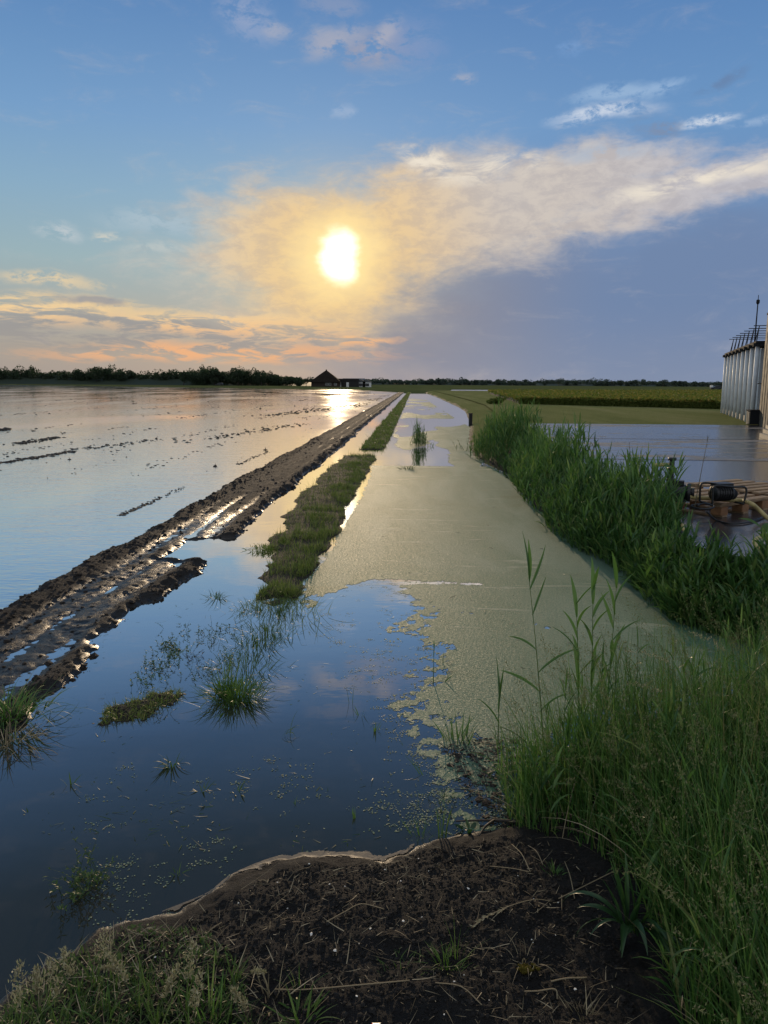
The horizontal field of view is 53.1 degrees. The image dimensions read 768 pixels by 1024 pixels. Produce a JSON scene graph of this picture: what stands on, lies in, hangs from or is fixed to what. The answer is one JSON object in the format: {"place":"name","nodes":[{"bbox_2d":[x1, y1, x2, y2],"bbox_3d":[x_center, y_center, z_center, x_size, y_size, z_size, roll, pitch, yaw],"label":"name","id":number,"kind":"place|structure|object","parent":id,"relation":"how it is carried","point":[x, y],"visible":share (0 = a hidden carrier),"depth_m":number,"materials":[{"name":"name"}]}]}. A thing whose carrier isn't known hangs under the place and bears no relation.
{"place":"outdoors","nodes":[
{"label":"outdoors","id":0,"kind":"place"},
{"bbox_2d":[0,375,310,385],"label":"wooded rise","id":1,"kind":"structure","parent":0,"point":[132,381],"depth_m":412.69,"materials":[{"name":"green plant"}]},
{"bbox_2d":[0,385,397,657],"bbox_3d":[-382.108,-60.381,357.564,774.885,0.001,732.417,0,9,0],"label":"flooded field","id":2,"kind":"structure","parent":0,"point":[57,521],"depth_m":20.76,"materials":[{"name":"liquid"}]},
{"bbox_2d":[0,391,389,515],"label":"drowned stubble","id":3,"kind":"object","parent":2,"relation":"on","point":[70,451],"visible":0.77,"depth_m":24.77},
{"bbox_2d":[0,392,403,739],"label":"muddy track","id":4,"kind":"structure","parent":0,"point":[117,597],"depth_m":7.40,"materials":[{"name":"soil"}]},
{"bbox_2d":[0,709,61,766],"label":"grass tuft","id":5,"kind":"object","parent":4,"relation":"on","point":[7,731],"visible":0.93,"depth_m":4.08,"materials":[{"name":"plant"}]},
{"bbox_2d":[0,670,91,744],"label":"grass tuft","id":6,"kind":"object","parent":4,"relation":"on","point":[19,704],"visible":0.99,"depth_m":4.35,"materials":[{"name":"plant"}]},
{"bbox_2d":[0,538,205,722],"bbox_3d":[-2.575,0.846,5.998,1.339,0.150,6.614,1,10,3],"label":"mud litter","id":7,"kind":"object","parent":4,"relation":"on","point":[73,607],"visible":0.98,"depth_m":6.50,"materials":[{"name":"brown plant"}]},
{"bbox_2d":[0,384,428,392],"bbox_3d":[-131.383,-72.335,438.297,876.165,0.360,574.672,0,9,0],"label":"field bank","id":8,"kind":"structure","parent":0,"point":[240,387],"depth_m":261.78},
{"bbox_2d":[220,630,302,659],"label":"flooded grass","id":9,"kind":"structure","parent":0,"point":[257,642],"depth_m":5.63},
{"bbox_2d":[231,616,303,649],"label":"flooded grass","id":10,"kind":"structure","parent":0,"point":[265,628],"depth_m":5.94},
{"bbox_2d":[238,595,317,619],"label":"flooded grass","id":11,"kind":"structure","parent":0,"point":[283,606],"depth_m":6.52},
{"bbox_2d":[274,595,338,632],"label":"flooded grass","id":12,"kind":"structure","parent":0,"point":[304,610],"depth_m":6.36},
{"bbox_2d":[310,369,340,386],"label":"barn","id":13,"kind":"structure","parent":0,"point":[326,378],"depth_m":319.94,"materials":[{"name":"brick"}]},
{"bbox_2d":[38,384,720,390],"bbox_3d":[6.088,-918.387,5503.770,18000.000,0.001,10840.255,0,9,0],"label":"meadow","id":14,"kind":"structure","parent":0,"point":[432,387],"depth_m":347.51,"materials":[{"name":"plant"}]},
{"bbox_2d":[88,366,101,381],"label":"tree","id":15,"kind":"object","parent":14,"relation":"on","point":[95,373],"visible":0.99,"depth_m":413.27,"materials":[{"name":"green plant"}]},
{"bbox_2d":[111,371,126,380],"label":"tree","id":16,"kind":"object","parent":14,"relation":"on","point":[124,376],"visible":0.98,"depth_m":415.67,"materials":[{"name":"green plant"}]},
{"bbox_2d":[0,364,304,385],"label":"woodland","id":17,"kind":"object","parent":14,"relation":"on","point":[199,377],"visible":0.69,"depth_m":417.86,"materials":[{"name":"green plant"}]},
{"bbox_2d":[179,371,189,384],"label":"tree","id":18,"kind":"object","parent":14,"relation":"on","point":[184,376],"visible":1,"depth_m":391.80,"materials":[{"name":"green plant"}]},
{"bbox_2d":[204,369,221,384],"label":"tree","id":19,"kind":"object","parent":14,"relation":"on","point":[217,373],"visible":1,"depth_m":389.37,"materials":[{"name":"green plant"}]},
{"bbox_2d":[229,369,243,385],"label":"tree","id":20,"kind":"object","parent":14,"relation":"on","point":[239,373],"visible":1,"depth_m":388.76,"materials":[{"name":"green plant"}]},
{"bbox_2d":[339,379,358,386],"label":"shed","id":21,"kind":"structure","parent":14,"relation":"on","point":[349,382],"depth_m":325.52,"materials":[{"name":"brown wood"}]},
{"bbox_2d":[295,377,722,386],"bbox_3d":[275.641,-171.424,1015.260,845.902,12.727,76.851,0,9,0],"label":"distant wood","id":22,"kind":"object","parent":14,"relation":"on","point":[439,381],"visible":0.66,"depth_m":996.22,"materials":[{"name":"plant"}]},
{"bbox_2d":[0,392,759,999],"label":"ditch water","id":23,"kind":"structure","parent":0,"point":[334,748],"depth_m":4.00,"materials":[{"name":"liquid"}]},
{"bbox_2d":[44,835,117,910],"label":"weed","id":24,"kind":"object","parent":23,"relation":"on","point":[84,875],"visible":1,"depth_m":2.91,"materials":[{"name":"plant"}]},
{"bbox_2d":[92,685,187,725],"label":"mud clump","id":25,"kind":"object","parent":23,"relation":"on","point":[137,708],"visible":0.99,"depth_m":4.51,"materials":[{"name":"green plant"}]},
{"bbox_2d":[130,666,169,694],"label":"weed","id":26,"kind":"object","parent":23,"relation":"on","point":[138,676],"visible":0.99,"depth_m":4.92,"materials":[{"name":"green plant"}]},
{"bbox_2d":[134,649,174,673],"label":"weed","id":27,"kind":"object","parent":23,"relation":"on","point":[161,661],"visible":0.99,"depth_m":5.19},
{"bbox_2d":[149,631,180,650],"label":"weed","id":28,"kind":"object","parent":23,"relation":"on","point":[166,642],"visible":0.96,"depth_m":5.58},
{"bbox_2d":[143,641,194,663],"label":"weed","id":29,"kind":"object","parent":23,"relation":"on","point":[175,650],"visible":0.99,"depth_m":5.42,"materials":[{"name":"green plant"}]},
{"bbox_2d":[179,657,221,680],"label":"weed","id":30,"kind":"object","parent":23,"relation":"on","point":[203,669],"visible":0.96,"depth_m":5.12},
{"bbox_2d":[195,653,243,695],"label":"grass tuft","id":31,"kind":"object","parent":23,"relation":"on","point":[225,678],"visible":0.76,"depth_m":4.80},
{"bbox_2d":[191,671,291,717],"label":"grass tuft","id":32,"kind":"object","parent":23,"relation":"on","point":[229,696],"visible":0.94,"depth_m":4.69,"materials":[{"name":"plant"}]},
{"bbox_2d":[48,602,439,851],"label":"floating litter","id":33,"kind":"object","parent":23,"relation":"on","point":[206,790],"visible":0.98,"depth_m":3.48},
{"bbox_2d":[202,651,294,689],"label":"flooded grass","id":34,"kind":"structure","parent":23,"relation":"in","point":[245,666],"depth_m":5.17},
{"bbox_2d":[217,596,284,615],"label":"flooded grass","id":35,"kind":"structure","parent":23,"relation":"on","point":[257,608],"depth_m":6.58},
{"bbox_2d":[263,582,314,602],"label":"flooded grass","id":36,"kind":"structure","parent":23,"relation":"in","point":[292,592],"depth_m":6.94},
{"bbox_2d":[255,392,410,605],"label":"grass bund","id":37,"kind":"object","parent":23,"relation":"in","point":[284,546],"depth_m":10.59,"materials":[{"name":"plant"}]},
{"bbox_2d":[242,543,281,556],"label":"grass tuft","id":38,"kind":"object","parent":37,"relation":"on","point":[268,548],"visible":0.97,"depth_m":8.84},
{"bbox_2d":[79,573,655,926],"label":"floating fronds","id":39,"kind":"object","parent":23,"relation":"on","point":[433,794],"visible":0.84,"depth_m":3.55,"materials":[{"name":"plant"}]},
{"bbox_2d":[409,415,433,446],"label":"reed clump","id":40,"kind":"object","parent":23,"relation":"on","point":[417,437],"visible":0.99,"depth_m":23.60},
{"bbox_2d":[435,799,452,837],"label":"grass tuft","id":41,"kind":"object","parent":23,"relation":"on","point":[443,822],"visible":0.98,"depth_m":3.26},
{"bbox_2d":[453,818,475,832],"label":"grass tuft","id":42,"kind":"object","parent":23,"relation":"on","point":[473,825],"visible":1,"depth_m":3.33,"materials":[{"name":"green plant"}]},
{"bbox_2d":[444,738,520,826],"bbox_3d":[0.541,1.296,3.770,0.457,0.020,0.861,0,9,0],"label":"muck","id":43,"kind":"object","parent":23,"relation":"on","point":[477,799],"visible":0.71,"depth_m":3.77,"materials":[{"name":"plant"}]},
{"bbox_2d":[437,731,530,822],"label":"muck litter","id":44,"kind":"object","parent":43,"relation":"on","point":[474,758],"visible":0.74,"depth_m":3.85,"materials":[{"name":"green plant"}]},
{"bbox_2d":[456,819,517,835],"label":"branch","id":45,"kind":"object","parent":23,"relation":"on","point":[490,821],"visible":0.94,"depth_m":3.36,"materials":[{"name":"brown plant"}]},
{"bbox_2d":[477,657,503,741],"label":"reed","id":46,"kind":"object","parent":23,"relation":"in","point":[499,688],"visible":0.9,"depth_m":4.09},
{"bbox_2d":[301,398,765,830],"bbox_3d":[2.468,-6.631,51.279,3.794,0.001,97.366,1,9,2],"label":"duckweed","id":47,"kind":"object","parent":23,"relation":"on","point":[431,523],"visible":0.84,"depth_m":7.09,"materials":[{"name":"plant"}]},
{"bbox_2d":[431,712,486,746],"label":"grass tuft","id":48,"kind":"object","parent":47,"relation":"on","point":[462,734],"visible":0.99,"depth_m":4.18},
{"bbox_2d":[598,551,641,686],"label":"reed","id":49,"kind":"object","parent":23,"relation":"on","point":[615,569],"visible":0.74,"depth_m":4.11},
{"bbox_2d":[0,735,764,1023],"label":"soil bank","id":50,"kind":"structure","parent":0,"point":[638,981],"depth_m":2.52,"materials":[{"name":"soil"}]},
{"bbox_2d":[8,959,73,1023],"bbox_3d":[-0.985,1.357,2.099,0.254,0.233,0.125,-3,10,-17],"label":"seed grass","id":51,"kind":"structure","parent":50,"relation":"on","point":[20,994],"depth_m":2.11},
{"bbox_2d":[39,956,84,1023],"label":"seed grass","id":52,"kind":"structure","parent":50,"relation":"on","point":[48,963],"depth_m":2.15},
{"bbox_2d":[52,946,98,1004],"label":"seed grass","id":53,"kind":"structure","parent":50,"relation":"on","point":[65,954],"depth_m":2.29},
{"bbox_2d":[71,927,112,990],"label":"seed grass","id":54,"kind":"structure","parent":50,"relation":"on","point":[98,959],"depth_m":2.34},
{"bbox_2d":[57,972,148,1023],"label":"grass tuft","id":55,"kind":"object","parent":50,"relation":"on","point":[103,1005],"visible":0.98,"depth_m":2.19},
{"bbox_2d":[0,913,260,1023],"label":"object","id":56,"kind":"object","parent":50,"relation":"on","point":[159,970],"visible":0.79,"depth_m":2.37,"materials":[{"name":"plant"}]},
{"bbox_2d":[99,941,163,996],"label":"seed grass","id":57,"kind":"structure","parent":50,"relation":"on","point":[104,967],"depth_m":2.27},
{"bbox_2d":[105,951,159,1014],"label":"seed grass","id":58,"kind":"structure","parent":50,"relation":"on","point":[120,969],"depth_m":2.22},
{"bbox_2d":[0,921,266,1023],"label":"weeds","id":59,"kind":"object","parent":50,"relation":"on","point":[108,1010],"visible":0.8,"depth_m":2.29,"materials":[{"name":"plant"}]},
{"bbox_2d":[137,962,183,1023],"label":"seed grass","id":60,"kind":"structure","parent":50,"relation":"on","point":[168,985],"depth_m":2.15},
{"bbox_2d":[165,937,207,1016],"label":"seed grass","id":61,"kind":"structure","parent":50,"relation":"on","point":[189,973],"depth_m":2.21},
{"bbox_2d":[174,969,216,1023],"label":"seed grass","id":62,"kind":"structure","parent":50,"relation":"on","point":[195,990],"depth_m":2.10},
{"bbox_2d":[176,947,260,1023],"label":"grass tuft","id":63,"kind":"object","parent":50,"relation":"on","point":[212,1010],"visible":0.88,"depth_m":2.22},
{"bbox_2d":[225,952,266,983],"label":"seed grass","id":64,"kind":"structure","parent":50,"relation":"on","point":[258,971],"depth_m":2.31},
{"bbox_2d":[230,985,278,1023],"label":"seed grass","id":65,"kind":"structure","parent":50,"relation":"on","point":[238,994],"depth_m":2.15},
{"bbox_2d":[240,956,319,1015],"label":"grass tuft","id":66,"kind":"object","parent":50,"relation":"on","point":[262,988],"visible":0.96,"depth_m":2.29,"materials":[{"name":"grass"}]},
{"bbox_2d":[162,844,413,911],"bbox_3d":[-0.360,1.399,3.053,1.024,0.021,0.189,-3,10,-22],"label":"silt rim","id":67,"kind":"object","parent":50,"relation":"on","point":[351,854],"visible":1,"depth_m":3.12,"materials":[{"name":"soil"}]},
{"bbox_2d":[262,982,340,1023],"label":"grass tuft","id":68,"kind":"object","parent":50,"relation":"on","point":[297,1002],"visible":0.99,"depth_m":2.21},
{"bbox_2d":[275,980,409,990],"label":"straw stalk","id":69,"kind":"object","parent":50,"relation":"on","point":[347,985],"visible":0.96,"depth_m":2.29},
{"bbox_2d":[116,834,634,1023],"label":"soil crumbs","id":70,"kind":"object","parent":50,"relation":"on","point":[432,998],"visible":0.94,"depth_m":2.50,"materials":[{"name":"soil"}]},
{"bbox_2d":[116,837,650,1023],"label":"straw","id":71,"kind":"object","parent":50,"relation":"on","point":[400,937],"visible":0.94,"depth_m":2.52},
{"bbox_2d":[376,946,424,977],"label":"grass tuft","id":72,"kind":"object","parent":50,"relation":"on","point":[400,959],"visible":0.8,"depth_m":2.41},
{"bbox_2d":[409,942,475,974],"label":"grass tuft","id":73,"kind":"object","parent":50,"relation":"on","point":[447,959],"visible":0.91,"depth_m":2.41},
{"bbox_2d":[470,899,551,926],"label":"straw stalk","id":74,"kind":"object","parent":50,"relation":"on","point":[484,916],"visible":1,"depth_m":2.60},
{"bbox_2d":[502,935,553,976],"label":"grass tuft","id":75,"kind":"object","parent":50,"relation":"on","point":[527,955],"visible":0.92,"depth_m":2.41,"materials":[{"name":"plant"}]},
{"bbox_2d":[516,963,540,974],"bbox_3d":[0.446,1.410,2.377,0.076,0.020,0.044,0,9,0],"label":"moss cushion","id":76,"kind":"object","parent":50,"relation":"on","point":[522,968],"visible":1,"depth_m":2.37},
{"bbox_2d":[501,531,581,743],"bbox_3d":[0.788,0.699,3.860,0.413,1.219,0.060,0,9,0],"label":"reed","id":77,"kind":"object","parent":50,"relation":"on","point":[529,558],"visible":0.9,"depth_m":3.84,"materials":[{"name":"plant"}]},
{"bbox_2d":[536,986,610,1022],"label":"grass tuft","id":78,"kind":"object","parent":50,"relation":"on","point":[591,1004],"visible":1,"depth_m":2.21,"materials":[{"name":"plant"}]},
{"bbox_2d":[553,575,600,713],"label":"reed","id":79,"kind":"object","parent":50,"relation":"on","point":[576,601],"visible":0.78,"depth_m":4.09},
{"bbox_2d":[579,560,611,710],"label":"reed","id":80,"kind":"object","parent":50,"relation":"on","point":[594,575],"visible":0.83,"depth_m":3.96,"materials":[{"name":"plant"}]},
{"bbox_2d":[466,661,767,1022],"bbox_3d":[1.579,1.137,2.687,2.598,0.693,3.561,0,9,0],"label":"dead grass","id":81,"kind":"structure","parent":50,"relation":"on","point":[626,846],"depth_m":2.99,"materials":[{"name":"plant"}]},
{"bbox_2d":[471,578,767,1023],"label":"tall grass","id":82,"kind":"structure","parent":50,"relation":"on","point":[592,748],"depth_m":2.94,"materials":[{"name":"plant"}]},
{"bbox_2d":[562,852,688,957],"bbox_3d":[0.732,1.232,2.420,0.227,0.282,0.410,-5,11,-31],"label":"broadleaf plant","id":83,"kind":"object","parent":50,"relation":"on","point":[631,925],"visible":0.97,"depth_m":2.45,"materials":[{"name":"green plant"}]},
{"bbox_2d":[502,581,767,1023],"bbox_3d":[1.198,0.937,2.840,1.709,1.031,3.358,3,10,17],"label":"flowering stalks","id":84,"kind":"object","parent":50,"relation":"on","point":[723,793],"visible":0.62,"depth_m":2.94,"materials":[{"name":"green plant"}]},
{"bbox_2d":[510,607,767,1023],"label":"leafy reeds","id":85,"kind":"object","parent":50,"relation":"on","point":[638,857],"visible":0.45,"depth_m":2.96,"materials":[{"name":"plant"}]},
{"bbox_2d":[0,0,767,383],"label":"sky","id":86,"kind":"structure","parent":0,"point":[519,190],"materials":[{"name":"blue"}]},
{"bbox_2d":[489,393,518,403],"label":"crop soil","id":87,"kind":"structure","parent":0,"point":[511,399],"depth_m":78.37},
{"bbox_2d":[488,388,721,404],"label":"crop","id":88,"kind":"object","parent":87,"relation":"on","point":[692,395],"visible":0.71,"depth_m":71.10,"materials":[{"name":"green plant"}]},
{"bbox_2d":[505,396,720,408],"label":"crop edge","id":89,"kind":"object","parent":87,"relation":"on","point":[654,404],"visible":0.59,"depth_m":51.60,"materials":[{"name":"green plant"}]},
{"bbox_2d":[371,382,720,386],"bbox_3d":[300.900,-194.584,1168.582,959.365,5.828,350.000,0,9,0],"label":"field","id":90,"kind":"structure","parent":0,"point":[554,384],"depth_m":1001.61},
{"bbox_2d":[426,391,753,637],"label":"ditch bank","id":91,"kind":"structure","parent":0,"point":[467,406],"depth_m":37.77,"materials":[{"name":"plant"}]},
{"bbox_2d":[486,395,507,403],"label":"bush","id":92,"kind":"object","parent":91,"relation":"on","point":[493,400],"visible":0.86,"depth_m":56.15,"materials":[{"name":"green plant"}]},
{"bbox_2d":[467,395,545,468],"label":"reed clump","id":93,"kind":"object","parent":91,"relation":"on","point":[501,434],"visible":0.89,"depth_m":18.44,"materials":[{"name":"plant"}]},
{"bbox_2d":[497,415,553,491],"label":"reed clump","id":94,"kind":"object","parent":91,"relation":"on","point":[508,461],"visible":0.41,"depth_m":15.62,"materials":[{"name":"plant"}]},
{"bbox_2d":[511,412,618,524],"bbox_3d":[2.783,-0.852,12.438,1.444,1.556,5.128,1,10,3],"label":"reed clump","id":95,"kind":"object","parent":91,"relation":"on","point":[559,450],"visible":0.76,"depth_m":11.86,"materials":[{"name":"plant"}]},
{"bbox_2d":[535,444,624,551],"bbox_3d":[2.576,-0.284,9.930,1.096,1.259,2.729,0,9,0],"label":"reed clump","id":96,"kind":"object","parent":91,"relation":"on","point":[570,503],"visible":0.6,"depth_m":9.73,"materials":[{"name":"plant"}]},
{"bbox_2d":[567,442,667,566],"bbox_3d":[2.712,-0.122,8.796,1.226,1.316,1.790,10,13,43],"label":"reed clump","id":97,"kind":"object","parent":91,"relation":"on","point":[600,514],"visible":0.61,"depth_m":8.64,"materials":[{"name":"plant"}]},
{"bbox_2d":[596,450,692,587],"bbox_3d":[2.672,0.021,7.907,0.958,1.327,1.923,5,11,28],"label":"reed clump","id":98,"kind":"object","parent":91,"relation":"on","point":[649,510],"visible":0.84,"depth_m":7.79,"materials":[{"name":"plant"}]},
{"bbox_2d":[618,510,701,613],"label":"reed clump","id":99,"kind":"object","parent":91,"relation":"on","point":[654,568],"visible":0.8,"depth_m":6.83,"materials":[{"name":"plant"}]},
{"bbox_2d":[652,520,745,632],"bbox_3d":[2.584,0.521,6.249,0.857,0.885,0.776,-6,12,-35],"label":"reed clump","id":100,"kind":"object","parent":91,"relation":"on","point":[698,573],"visible":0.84,"depth_m":6.19,"materials":[{"name":"plant"}]},
{"bbox_2d":[694,528,767,654],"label":"reed clump","id":101,"kind":"object","parent":91,"relation":"on","point":[755,564],"visible":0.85,"depth_m":5.85,"materials":[{"name":"plant"}]},
{"bbox_2d":[436,391,757,424],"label":"lawn","id":102,"kind":"structure","parent":0,"point":[551,414],"depth_m":38.48,"materials":[{"name":"plant"}]},
{"bbox_2d":[720,325,766,421],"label":"silo","id":103,"kind":"structure","parent":102,"relation":"on","point":[742,379],"depth_m":33.45,"materials":[{"name":"metal"}]},
{"bbox_2d":[746,409,759,423],"bbox_3d":[13.843,-3.550,28.718,0.570,0.535,0.460,2,10,7],"label":"crate","id":104,"kind":"object","parent":102,"relation":"on","point":[752,416],"visible":0.8,"depth_m":28.54,"materials":[{"name":"metal"}]},
{"bbox_2d":[530,423,767,555],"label":"concrete apron","id":105,"kind":"object","parent":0,"point":[689,440],"depth_m":16.67,"materials":[{"name":"concrete"}]},
{"bbox_2d":[668,487,767,517],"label":"pallet","id":106,"kind":"object","parent":105,"relation":"on","point":[721,509],"visible":0.37,"depth_m":8.75,"materials":[{"name":"brown wood"}]},
{"bbox_2d":[662,457,694,501],"bbox_3d":[3.262,-0.360,8.518,0.340,0.480,0.200,4,10,20],"label":"suction pump","id":107,"kind":"object","parent":106,"relation":"on","point":[689,492],"visible":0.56,"depth_m":8.46,"materials":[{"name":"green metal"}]},
{"bbox_2d":[690,495,767,520],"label":"hose","id":108,"kind":"object","parent":107,"relation":"attached to","point":[760,511],"visible":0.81,"depth_m":8.27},
{"bbox_2d":[699,482,747,504],"bbox_3d":[3.683,-0.203,8.363,0.429,0.232,0.247,-2,10,-12],"label":"pump","id":109,"kind":"object","parent":106,"relation":"on","point":[722,491],"visible":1,"depth_m":8.29,"materials":[{"name":"black metal"}]},
{"bbox_2d":[689,479,767,497],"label":"pallet","id":110,"kind":"object","parent":105,"relation":"on","point":[757,488],"visible":0.45,"depth_m":9.96,"materials":[{"name":"brown wood"}]},
{"bbox_2d":[706,511,762,524],"bbox_3d":[3.925,0.006,8.257,1.642,0.187,0.290,-4,11,-27],"label":"cable","id":111,"kind":"object","parent":105,"relation":"on","point":[710,515],"visible":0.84,"depth_m":8.04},
{"bbox_2d":[690,503,714,509],"bbox_3d":[3.371,-0.062,8.103,0.370,0.026,0.249,-6,12,-35],"label":"cable","id":112,"kind":"object","parent":111,"relation":"on","point":[697,504],"visible":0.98,"depth_m":8.07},
{"bbox_2d":[739,518,767,544],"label":"broadleaf plant","id":113,"kind":"object","parent":105,"relation":"on","point":[764,526],"visible":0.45,"depth_m":6.45,"materials":[{"name":"green plant"}]},
{"bbox_2d":[758,313,767,426],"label":"wooden shed","id":114,"kind":"structure","parent":105,"relation":"on","point":[763,416],"depth_m":27.72,"materials":[{"name":"brown wood"}]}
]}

